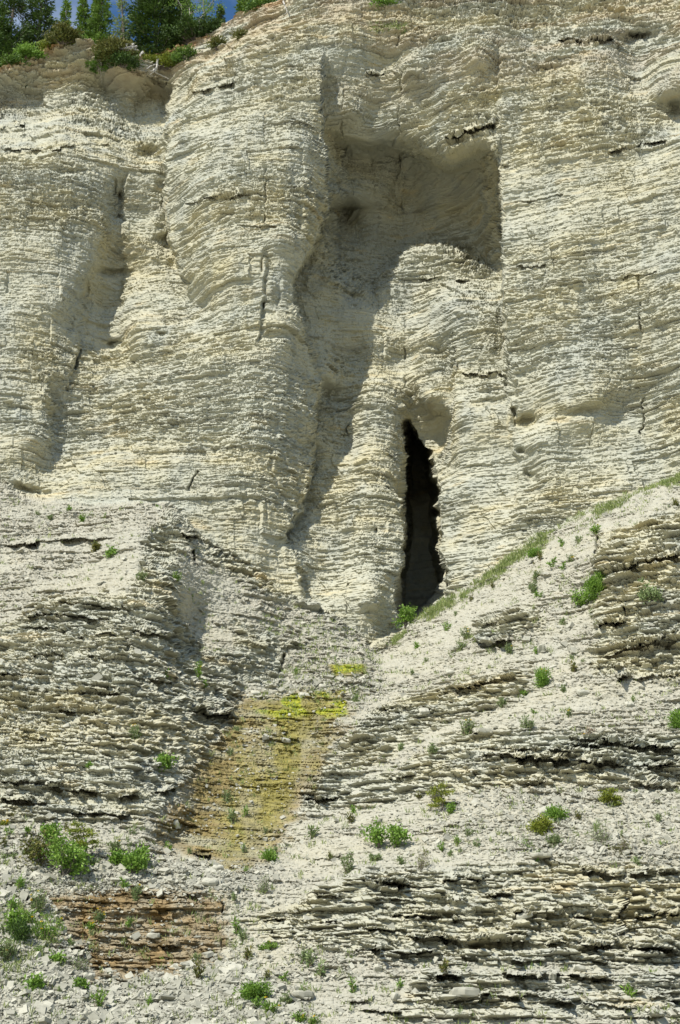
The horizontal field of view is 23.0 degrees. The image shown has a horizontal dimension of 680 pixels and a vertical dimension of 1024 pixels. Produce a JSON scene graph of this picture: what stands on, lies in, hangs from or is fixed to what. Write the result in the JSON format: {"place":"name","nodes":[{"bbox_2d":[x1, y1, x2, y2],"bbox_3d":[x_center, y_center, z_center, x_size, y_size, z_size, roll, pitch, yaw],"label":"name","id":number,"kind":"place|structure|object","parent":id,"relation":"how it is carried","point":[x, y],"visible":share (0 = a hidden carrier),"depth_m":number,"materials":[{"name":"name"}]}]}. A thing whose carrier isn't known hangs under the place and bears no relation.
{"place":"outdoors","nodes":[
{"label":"outdoors","id":0,"kind":"place"},
{"bbox_2d":[1,0,244,48],"label":"sky","id":1,"kind":"structure","parent":0,"point":[230,10],"materials":[{"name":"blue"}]},
{"bbox_2d":[0,0,679,650],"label":"cliff","id":2,"kind":"structure","parent":0,"point":[338,308],"depth_m":60.49,"materials":[{"name":"stone"}]},
{"bbox_2d":[27,49,48,60],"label":"shrub","id":3,"kind":"object","parent":2,"relation":"on","point":[38,54],"visible":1,"depth_m":70.63,"materials":[{"name":"green plant"}]},
{"bbox_2d":[141,47,180,69],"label":"juniper mat","id":4,"kind":"object","parent":2,"relation":"on","point":[165,60],"visible":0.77,"depth_m":70.81,"materials":[{"name":"green plant"}]},
{"bbox_2d":[162,43,200,64],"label":"juniper mat","id":5,"kind":"object","parent":2,"relation":"on","point":[179,53],"visible":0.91,"depth_m":70.42,"materials":[{"name":"green plant"}]},
{"bbox_2d":[204,34,226,49],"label":"shrub","id":6,"kind":"object","parent":2,"relation":"on","point":[213,44],"visible":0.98,"depth_m":69.95,"materials":[{"name":"green plant"}]},
{"bbox_2d":[229,27,247,41],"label":"shrub","id":7,"kind":"object","parent":2,"relation":"on","point":[238,33],"visible":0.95,"depth_m":68.92,"materials":[{"name":"green plant"}]},
{"bbox_2d":[369,0,401,10],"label":"shrub","id":8,"kind":"object","parent":2,"relation":"on","point":[387,2],"visible":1,"depth_m":67.62,"materials":[{"name":"green plant"}]},
{"bbox_2d":[0,478,679,1023],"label":"hillside","id":9,"kind":"structure","parent":0,"point":[624,546],"depth_m":40.93,"materials":[{"name":"stone"}]},
{"bbox_2d":[0,934,18,961],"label":"weed clump","id":10,"kind":"object","parent":9,"relation":"on","point":[6,949],"visible":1,"depth_m":31.55,"materials":[{"name":"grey plant"}]},
{"bbox_2d":[6,894,19,911],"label":"weed","id":11,"kind":"object","parent":9,"relation":"on","point":[12,904],"visible":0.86,"depth_m":33.29,"materials":[{"name":"green plant"}]},
{"bbox_2d":[2,905,27,929],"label":"leafy shrub","id":12,"kind":"object","parent":9,"relation":"on","point":[13,914],"visible":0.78,"depth_m":32.59,"materials":[{"name":"green plant"}]},
{"bbox_2d":[3,914,37,943],"bbox_3d":[-6.180,8.107,32.297,0.687,0.692,0.532,0,-24,0],"label":"green shrub","id":13,"kind":"object","parent":9,"relation":"on","point":[20,933],"visible":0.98,"depth_m":32.26,"materials":[{"name":"green plant"}]},
{"bbox_2d":[22,972,46,990],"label":"leafy shrub","id":14,"kind":"object","parent":9,"relation":"on","point":[36,981],"visible":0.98,"depth_m":30.73,"materials":[{"name":"green plant"}]},
{"bbox_2d":[30,885,47,912],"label":"weed clump","id":15,"kind":"object","parent":9,"relation":"on","point":[37,904],"visible":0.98,"depth_m":33.50,"materials":[{"name":"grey plant"}]},
{"bbox_2d":[17,830,64,865],"bbox_3d":[-6.291,7.079,35.078,0.903,0.958,0.938,15,-28,-31],"label":"leafy shrub","id":16,"kind":"object","parent":9,"relation":"on","point":[33,848],"visible":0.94,"depth_m":35.00,"materials":[{"name":"green plant"}]},
{"bbox_2d":[38,822,62,842],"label":"leafy shrub","id":17,"kind":"object","parent":9,"relation":"on","point":[52,827],"visible":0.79,"depth_m":35.84,"materials":[{"name":"green plant"}]},
{"bbox_2d":[48,948,67,965],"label":"leafy shrub","id":18,"kind":"object","parent":9,"relation":"on","point":[57,957],"visible":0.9,"depth_m":31.82,"materials":[{"name":"green plant"}]},
{"bbox_2d":[35,830,94,881],"bbox_3d":[-5.677,7.216,34.754,1.104,1.114,1.285,15,-28,-31],"label":"leafy shrub","id":19,"kind":"object","parent":9,"relation":"on","point":[73,854],"visible":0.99,"depth_m":34.59,"materials":[{"name":"green plant"}]},
{"bbox_2d":[68,949,92,970],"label":"dry weed","id":20,"kind":"object","parent":9,"relation":"on","point":[77,963],"visible":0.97,"depth_m":31.87,"materials":[{"name":"green plant"}]},
{"bbox_2d":[72,976,89,989],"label":"leafy shrub","id":21,"kind":"object","parent":9,"relation":"on","point":[84,983],"visible":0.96,"depth_m":31.17,"materials":[{"name":"green plant"}]},
{"bbox_2d":[63,820,101,862],"bbox_3d":[-5.441,6.994,35.360,0.849,0.935,0.658,-14,-28,29],"label":"leafy shrub","id":22,"kind":"object","parent":9,"relation":"on","point":[78,831],"visible":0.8,"depth_m":35.37,"materials":[{"name":"green plant"}]},
{"bbox_2d":[90,987,108,1006],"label":"weed","id":23,"kind":"object","parent":9,"relation":"on","point":[99,1000],"visible":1,"depth_m":30.55,"materials":[{"name":"green plant"}]},
{"bbox_2d":[103,545,118,558],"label":"leafy shrub","id":24,"kind":"object","parent":9,"relation":"on","point":[110,551],"visible":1,"depth_m":49.13,"materials":[{"name":"green plant"}]},
{"bbox_2d":[105,839,121,853],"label":"weed clump","id":25,"kind":"object","parent":9,"relation":"on","point":[114,845],"visible":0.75,"depth_m":35.64,"materials":[{"name":"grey plant"}]},
{"bbox_2d":[107,848,125,865],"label":"leafy shrub","id":26,"kind":"object","parent":9,"relation":"on","point":[116,857],"visible":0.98,"depth_m":35.16,"materials":[{"name":"green plant"}]},
{"bbox_2d":[120,849,149,873],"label":"leafy shrub","id":27,"kind":"object","parent":9,"relation":"on","point":[134,862],"visible":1,"depth_m":34.93,"materials":[{"name":"green plant"}]},
{"bbox_2d":[128,724,141,738],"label":"weed clump","id":28,"kind":"object","parent":9,"relation":"on","point":[136,729],"visible":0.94,"depth_m":40.29,"materials":[{"name":"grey plant"}]},
{"bbox_2d":[131,839,153,863],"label":"leafy shrub","id":29,"kind":"object","parent":9,"relation":"on","point":[141,850],"visible":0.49,"depth_m":35.39,"materials":[{"name":"green plant"}]},
{"bbox_2d":[154,750,179,773],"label":"leafy shrub","id":30,"kind":"object","parent":9,"relation":"on","point":[165,759],"visible":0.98,"depth_m":39.62,"materials":[{"name":"green plant"}]},
{"bbox_2d":[45,689,348,982],"bbox_3d":[-2.666,6.992,39.340,3.754,9.763,13.077,-7,-25,16],"label":"rock face","id":31,"kind":"object","parent":9,"relation":"attached to","point":[223,765],"visible":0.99,"depth_m":38.97,"materials":[{"name":"stone"}]},
{"bbox_2d":[32,912,66,942],"bbox_3d":[-5.688,8.115,32.609,0.752,0.694,0.460,0,-24,0],"label":"weed clump","id":32,"kind":"object","parent":31,"relation":"on","point":[42,930],"visible":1,"depth_m":32.59,"materials":[{"name":"green plant"}]},
{"bbox_2d":[92,908,105,922],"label":"weed clump","id":33,"kind":"object","parent":31,"relation":"on","point":[99,916],"visible":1,"depth_m":33.70,"materials":[{"name":"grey plant"}]},
{"bbox_2d":[130,883,143,900],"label":"weed clump","id":34,"kind":"object","parent":31,"relation":"on","point":[135,893],"visible":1,"depth_m":34.26,"materials":[{"name":"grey plant"}]},
{"bbox_2d":[225,807,237,822],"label":"weed","id":35,"kind":"object","parent":31,"relation":"on","point":[230,816],"visible":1,"depth_m":39.27,"materials":[{"name":"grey plant"}]},
{"bbox_2d":[258,846,278,861],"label":"green shrub","id":36,"kind":"object","parent":31,"relation":"on","point":[267,856],"visible":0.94,"depth_m":37.24,"materials":[{"name":"green plant"}]},
{"bbox_2d":[192,958,205,977],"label":"weed","id":37,"kind":"object","parent":9,"relation":"on","point":[198,974],"visible":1,"depth_m":31.88,"materials":[{"name":"green plant"}]},
{"bbox_2d":[202,877,217,885],"bbox_3d":[-2.695,7.683,34.773,0.349,0.140,0.317,0,5,0],"label":"loose rock","id":38,"kind":"object","parent":9,"relation":"on","point":[207,881],"visible":1,"depth_m":34.66,"materials":[{"name":"stone"}]},
{"bbox_2d":[228,964,243,970],"bbox_3d":[-2.015,8.781,32.228,0.331,0.124,0.245,0,16,0],"label":"loose rock","id":39,"kind":"object","parent":9,"relation":"on","point":[234,967],"visible":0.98,"depth_m":32.18,"materials":[{"name":"stone"}]},
{"bbox_2d":[232,979,273,999],"bbox_3d":[-1.592,8.909,30.925,0.823,0.604,0.647,0,-24,0],"label":"juniper bush","id":40,"kind":"object","parent":9,"relation":"on","point":[250,989],"visible":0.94,"depth_m":30.88,"materials":[{"name":"green plant"}]},
{"bbox_2d":[255,874,272,891],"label":"dry weed","id":41,"kind":"object","parent":9,"relation":"on","point":[265,886],"visible":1,"depth_m":35.06,"materials":[{"name":"green plant"}]},
{"bbox_2d":[258,940,279,949],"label":"weed clump","id":42,"kind":"object","parent":9,"relation":"on","point":[269,946],"visible":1,"depth_m":32.93,"materials":[{"name":"green plant"}]},
{"bbox_2d":[260,996,281,1012],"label":"weed clump","id":43,"kind":"object","parent":9,"relation":"on","point":[267,1006],"visible":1,"depth_m":30.41,"materials":[{"name":"green plant"}]},
{"bbox_2d":[278,991,291,1004],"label":"weed clump","id":44,"kind":"object","parent":9,"relation":"on","point":[288,1000],"visible":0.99,"depth_m":30.78,"materials":[{"name":"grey plant"}]},
{"bbox_2d":[291,1010,307,1021],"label":"weed clump","id":45,"kind":"object","parent":9,"relation":"on","point":[301,1017],"visible":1,"depth_m":30.14,"materials":[{"name":"green plant"}]},
{"bbox_2d":[292,990,314,998],"bbox_3d":[-0.678,8.954,31.093,0.413,0.160,0.368,0,-15,0],"label":"loose rock","id":46,"kind":"object","parent":9,"relation":"on","point":[302,994],"visible":1,"depth_m":30.94,"materials":[{"name":"stone"}]},
{"bbox_2d":[304,947,313,968],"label":"weed","id":47,"kind":"object","parent":9,"relation":"on","point":[310,961],"visible":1,"depth_m":32.24,"materials":[{"name":"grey plant"}]},
{"bbox_2d":[307,824,319,838],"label":"weed","id":48,"kind":"object","parent":9,"relation":"on","point":[311,831],"visible":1,"depth_m":38.36,"materials":[{"name":"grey plant"}]},
{"bbox_2d":[313,958,329,976],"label":"weed","id":49,"kind":"object","parent":9,"relation":"on","point":[321,969],"visible":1,"depth_m":31.93,"materials":[{"name":"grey plant"}]},
{"bbox_2d":[0,481,679,1023],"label":"stone chips","id":50,"kind":"object","parent":9,"relation":"on","point":[196,1005],"visible":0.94,"depth_m":34.85,"materials":[{"name":"beige gravel"}]},
{"bbox_2d":[0,20,679,1023],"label":"grass","id":51,"kind":"structure","parent":9,"relation":"on","point":[444,602],"depth_m":42.82,"materials":[{"name":"green plant"}]},
{"bbox_2d":[340,849,354,873],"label":"weed clump","id":52,"kind":"object","parent":9,"relation":"on","point":[346,864],"visible":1,"depth_m":35.93,"materials":[{"name":"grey plant"}]},
{"bbox_2d":[345,976,358,993],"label":"weed","id":53,"kind":"object","parent":9,"relation":"on","point":[351,984],"visible":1,"depth_m":31.33,"materials":[{"name":"green plant"}]},
{"bbox_2d":[367,853,382,860],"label":"weed clump","id":54,"kind":"object","parent":9,"relation":"on","point":[376,857],"visible":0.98,"depth_m":36.28,"materials":[{"name":"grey plant"}]},
{"bbox_2d":[358,816,393,848],"bbox_3d":[0.770,7.099,37.078,0.756,0.796,0.678,-18,-30,35],"label":"leafy shrub","id":55,"kind":"object","parent":9,"relation":"on","point":[377,838],"visible":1,"depth_m":37.02,"materials":[{"name":"green plant"}]},
{"bbox_2d":[384,822,413,847],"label":"leafy shrub","id":56,"kind":"object","parent":9,"relation":"on","point":[397,835],"visible":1,"depth_m":36.92,"materials":[{"name":"green plant"}]},
{"bbox_2d":[391,604,417,628],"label":"leafy shrub","id":57,"kind":"object","parent":9,"relation":"on","point":[407,615],"visible":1,"depth_m":51.88,"materials":[{"name":"green plant"}]},
{"bbox_2d":[414,843,434,870],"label":"dry weed","id":58,"kind":"object","parent":9,"relation":"on","point":[421,864],"visible":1,"depth_m":35.51,"materials":[{"name":"beige plant"}]},
{"bbox_2d":[427,741,439,756],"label":"weed clump","id":59,"kind":"object","parent":9,"relation":"on","point":[432,750],"visible":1,"depth_m":41.26,"materials":[{"name":"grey plant"}]},
{"bbox_2d":[425,781,455,810],"bbox_3d":[2.303,6.574,38.512,0.700,0.700,0.640,-9,-26,20],"label":"leafy shrub","id":60,"kind":"object","parent":9,"relation":"on","point":[434,792],"visible":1,"depth_m":38.52,"materials":[{"name":"green plant"}]},
{"bbox_2d":[437,958,450,975],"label":"weed","id":61,"kind":"object","parent":9,"relation":"on","point":[443,968],"visible":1,"depth_m":31.24,"materials":[{"name":"green plant"}]},
{"bbox_2d":[449,987,480,998],"bbox_3d":[2.272,8.763,30.489,0.568,0.219,0.561,0,-18,0],"label":"loose rock","id":62,"kind":"object","parent":9,"relation":"on","point":[468,992],"visible":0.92,"depth_m":30.27,"materials":[{"name":"stone"}]},
{"bbox_2d":[459,626,471,640],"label":"weed clump","id":63,"kind":"object","parent":9,"relation":"on","point":[466,631],"visible":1,"depth_m":47.91,"materials":[{"name":"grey plant"}]},
{"bbox_2d":[459,716,476,735],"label":"weed clump","id":64,"kind":"object","parent":9,"relation":"on","point":[466,728],"visible":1,"depth_m":42.22,"materials":[{"name":"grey plant"}]},
{"bbox_2d":[477,727,492,734],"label":"loose rock","id":65,"kind":"object","parent":9,"relation":"on","point":[484,731],"visible":1,"depth_m":41.70,"materials":[{"name":"stone"}]},
{"bbox_2d":[516,912,532,919],"bbox_3d":[3.676,8.043,33.365,0.334,0.152,0.284,-18,-9,4],"label":"loose rock","id":66,"kind":"object","parent":9,"relation":"on","point":[523,915],"visible":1,"depth_m":33.26,"materials":[{"name":"stone"}]},
{"bbox_2d":[514,828,537,850],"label":"dry weed","id":67,"kind":"object","parent":9,"relation":"on","point":[524,840],"visible":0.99,"depth_m":36.16,"materials":[{"name":"beige plant"}]},
{"bbox_2d":[519,714,534,730],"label":"weed clump","id":68,"kind":"object","parent":9,"relation":"on","point":[525,723],"visible":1,"depth_m":41.52,"materials":[{"name":"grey plant"}]},
{"bbox_2d":[524,544,543,558],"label":"green shrub","id":69,"kind":"object","parent":9,"relation":"on","point":[533,552],"visible":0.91,"depth_m":51.31,"materials":[{"name":"green plant"}]},
{"bbox_2d":[525,813,553,834],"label":"juniper bush","id":70,"kind":"object","parent":9,"relation":"on","point":[541,824],"visible":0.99,"depth_m":36.85,"materials":[{"name":"green plant"}]},
{"bbox_2d":[531,852,551,857],"bbox_3d":[4.276,7.298,35.585,0.447,0.124,0.366,0,-15,0],"label":"loose rock","id":71,"kind":"object","parent":9,"relation":"on","point":[540,855],"visible":1,"depth_m":35.44,"materials":[{"name":"stone"}]},
{"bbox_2d":[531,665,552,686],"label":"flowering shrub","id":72,"kind":"object","parent":9,"relation":"on","point":[541,677],"visible":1,"depth_m":43.50,"materials":[{"name":"green plant"}]},
{"bbox_2d":[546,832,563,846],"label":"weed clump","id":73,"kind":"object","parent":9,"relation":"on","point":[557,838],"visible":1,"depth_m":36.22,"materials":[{"name":"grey plant"}]},
{"bbox_2d":[542,801,570,821],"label":"juniper bush","id":74,"kind":"object","parent":9,"relation":"on","point":[552,811],"visible":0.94,"depth_m":37.34,"materials":[{"name":"green plant"}]},
{"bbox_2d":[568,587,589,607],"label":"leafy shrub","id":75,"kind":"object","parent":9,"relation":"on","point":[578,597],"visible":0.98,"depth_m":46.94,"materials":[{"name":"green plant"}]},
{"bbox_2d":[573,964,585,971],"bbox_3d":[4.528,8.630,31.695,0.259,0.114,0.211,15,3,-6],"label":"loose rock","id":76,"kind":"object","parent":9,"relation":"on","point":[579,967],"visible":1,"depth_m":31.61,"materials":[{"name":"stone"}]},
{"bbox_2d":[578,569,606,602],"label":"green shrub","id":77,"kind":"object","parent":9,"relation":"on","point":[593,582],"visible":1,"depth_m":46.79,"materials":[{"name":"green plant"}]},
{"bbox_2d":[585,818,611,844],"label":"dry weed","id":78,"kind":"object","parent":9,"relation":"on","point":[601,834],"visible":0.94,"depth_m":36.26,"materials":[{"name":"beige plant"}]},
{"bbox_2d":[597,787,623,805],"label":"low weed clump","id":79,"kind":"object","parent":9,"relation":"on","point":[607,794],"visible":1,"depth_m":37.99,"materials":[{"name":"green plant"}]},
{"bbox_2d":[609,833,634,854],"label":"dry weed","id":80,"kind":"object","parent":9,"relation":"on","point":[624,847],"visible":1,"depth_m":35.69,"materials":[{"name":"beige plant"}]},
{"bbox_2d":[619,983,637,1001],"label":"weed","id":81,"kind":"object","parent":9,"relation":"on","point":[628,990],"visible":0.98,"depth_m":30.83,"materials":[{"name":"green plant"}]},
{"bbox_2d":[637,580,663,603],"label":"leafy shrub","id":82,"kind":"object","parent":9,"relation":"on","point":[653,592],"visible":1,"depth_m":44.78,"materials":[{"name":"green plant"}]},
{"bbox_2d":[661,707,679,730],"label":"green shrub","id":83,"kind":"object","parent":9,"relation":"on","point":[674,720],"visible":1,"depth_m":40.54,"materials":[{"name":"green plant"}]},
{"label":"plateau","id":84,"kind":"structure","parent":0,"visible":0},
{"bbox_2d":[0,0,17,66],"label":"spruce tree","id":85,"kind":"object","parent":84,"relation":"on","point":[5,11],"visible":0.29,"depth_m":72.75,"materials":[{"name":"green plant"}]},
{"bbox_2d":[0,50,32,65],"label":"shrub","id":86,"kind":"object","parent":84,"relation":"on","point":[10,59],"visible":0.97,"depth_m":70.34,"materials":[{"name":"green plant"}]},
{"bbox_2d":[0,0,34,87],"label":"spruce tree","id":87,"kind":"object","parent":84,"relation":"on","point":[21,7],"visible":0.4,"depth_m":72.77,"materials":[{"name":"green plant"}]},
{"bbox_2d":[13,41,40,57],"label":"shrub","id":88,"kind":"object","parent":84,"relation":"on","point":[23,49],"visible":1,"depth_m":70.65,"materials":[{"name":"green plant"}]},
{"bbox_2d":[17,0,56,50],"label":"spruce tree","id":89,"kind":"object","parent":84,"relation":"on","point":[39,17],"visible":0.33,"depth_m":73.77,"materials":[{"name":"green plant"}]},
{"bbox_2d":[30,40,57,51],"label":"shrub","id":90,"kind":"object","parent":84,"relation":"on","point":[42,44],"visible":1,"depth_m":70.84,"materials":[{"name":"green plant"}]},
{"bbox_2d":[41,20,85,45],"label":"shrub","id":91,"kind":"object","parent":84,"relation":"on","point":[62,33],"visible":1,"depth_m":70.30,"materials":[{"name":"green plant"}]},
{"bbox_2d":[59,0,71,26],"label":"spruce tree","id":92,"kind":"object","parent":84,"relation":"on","point":[65,13],"visible":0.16,"depth_m":73.60,"materials":[{"name":"green plant"}]},
{"bbox_2d":[73,0,93,37],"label":"spruce tree","id":93,"kind":"object","parent":84,"relation":"on","point":[83,9],"visible":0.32,"depth_m":73.36,"materials":[{"name":"green plant"}]},
{"bbox_2d":[84,31,108,74],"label":"shrub","id":94,"kind":"object","parent":84,"relation":"on","point":[95,64],"visible":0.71,"depth_m":70.18,"materials":[{"name":"green plant"}]},
{"bbox_2d":[83,0,113,42],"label":"spruce tree","id":95,"kind":"object","parent":84,"relation":"on","point":[97,22],"visible":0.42,"depth_m":72.80,"materials":[{"name":"green plant"}]},
{"bbox_2d":[90,31,140,64],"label":"evergreen bush","id":96,"kind":"object","parent":84,"relation":"on","point":[103,48],"visible":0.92,"depth_m":69.81,"materials":[{"name":"green plant"}]},
{"bbox_2d":[111,0,129,39],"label":"spruce tree","id":97,"kind":"object","parent":84,"relation":"on","point":[124,21],"visible":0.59,"depth_m":72.74,"materials":[{"name":"green plant"}]},
{"bbox_2d":[116,0,128,39],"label":"larch tree","id":98,"kind":"object","parent":84,"relation":"on","point":[121,20],"visible":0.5,"depth_m":72.61,"materials":[{"name":"green plant"}]},
{"bbox_2d":[103,49,147,70],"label":"evergreen bush","id":99,"kind":"object","parent":84,"relation":"on","point":[129,61],"visible":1,"depth_m":69.66,"materials":[{"name":"green plant"}]},
{"bbox_2d":[121,0,188,57],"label":"spruce tree","id":100,"kind":"object","parent":84,"relation":"on","point":[148,19],"visible":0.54,"depth_m":72.41,"materials":[{"name":"green plant"}]},
{"bbox_2d":[171,0,196,48],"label":"spruce tree","id":101,"kind":"object","parent":84,"relation":"on","point":[185,8],"visible":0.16,"depth_m":73.80,"materials":[{"name":"green plant"}]},
{"bbox_2d":[163,12,223,48],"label":"evergreen bush","id":102,"kind":"object","parent":84,"relation":"on","point":[186,26],"visible":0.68,"depth_m":71.28,"materials":[{"name":"green plant"}]},
{"bbox_2d":[162,0,226,39],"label":"birch tree","id":103,"kind":"object","parent":84,"relation":"on","point":[203,8],"visible":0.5,"depth_m":72.96,"materials":[{"name":"green plant"}]},
{"bbox_2d":[216,3,226,20],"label":"spruce tree","id":104,"kind":"object","parent":84,"relation":"on","point":[221,13],"visible":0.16,"depth_m":73.71,"materials":[{"name":"green plant"}]},
{"bbox_2d":[234,0,251,13],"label":"spruce tree","id":105,"kind":"object","parent":84,"relation":"on","point":[238,6],"visible":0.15,"depth_m":71.89,"materials":[{"name":"green plant"}]},
{"bbox_2d":[241,0,276,12],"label":"evergreen bush","id":106,"kind":"object","parent":84,"relation":"on","point":[251,4],"visible":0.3,"depth_m":70.01,"materials":[{"name":"green plant"}]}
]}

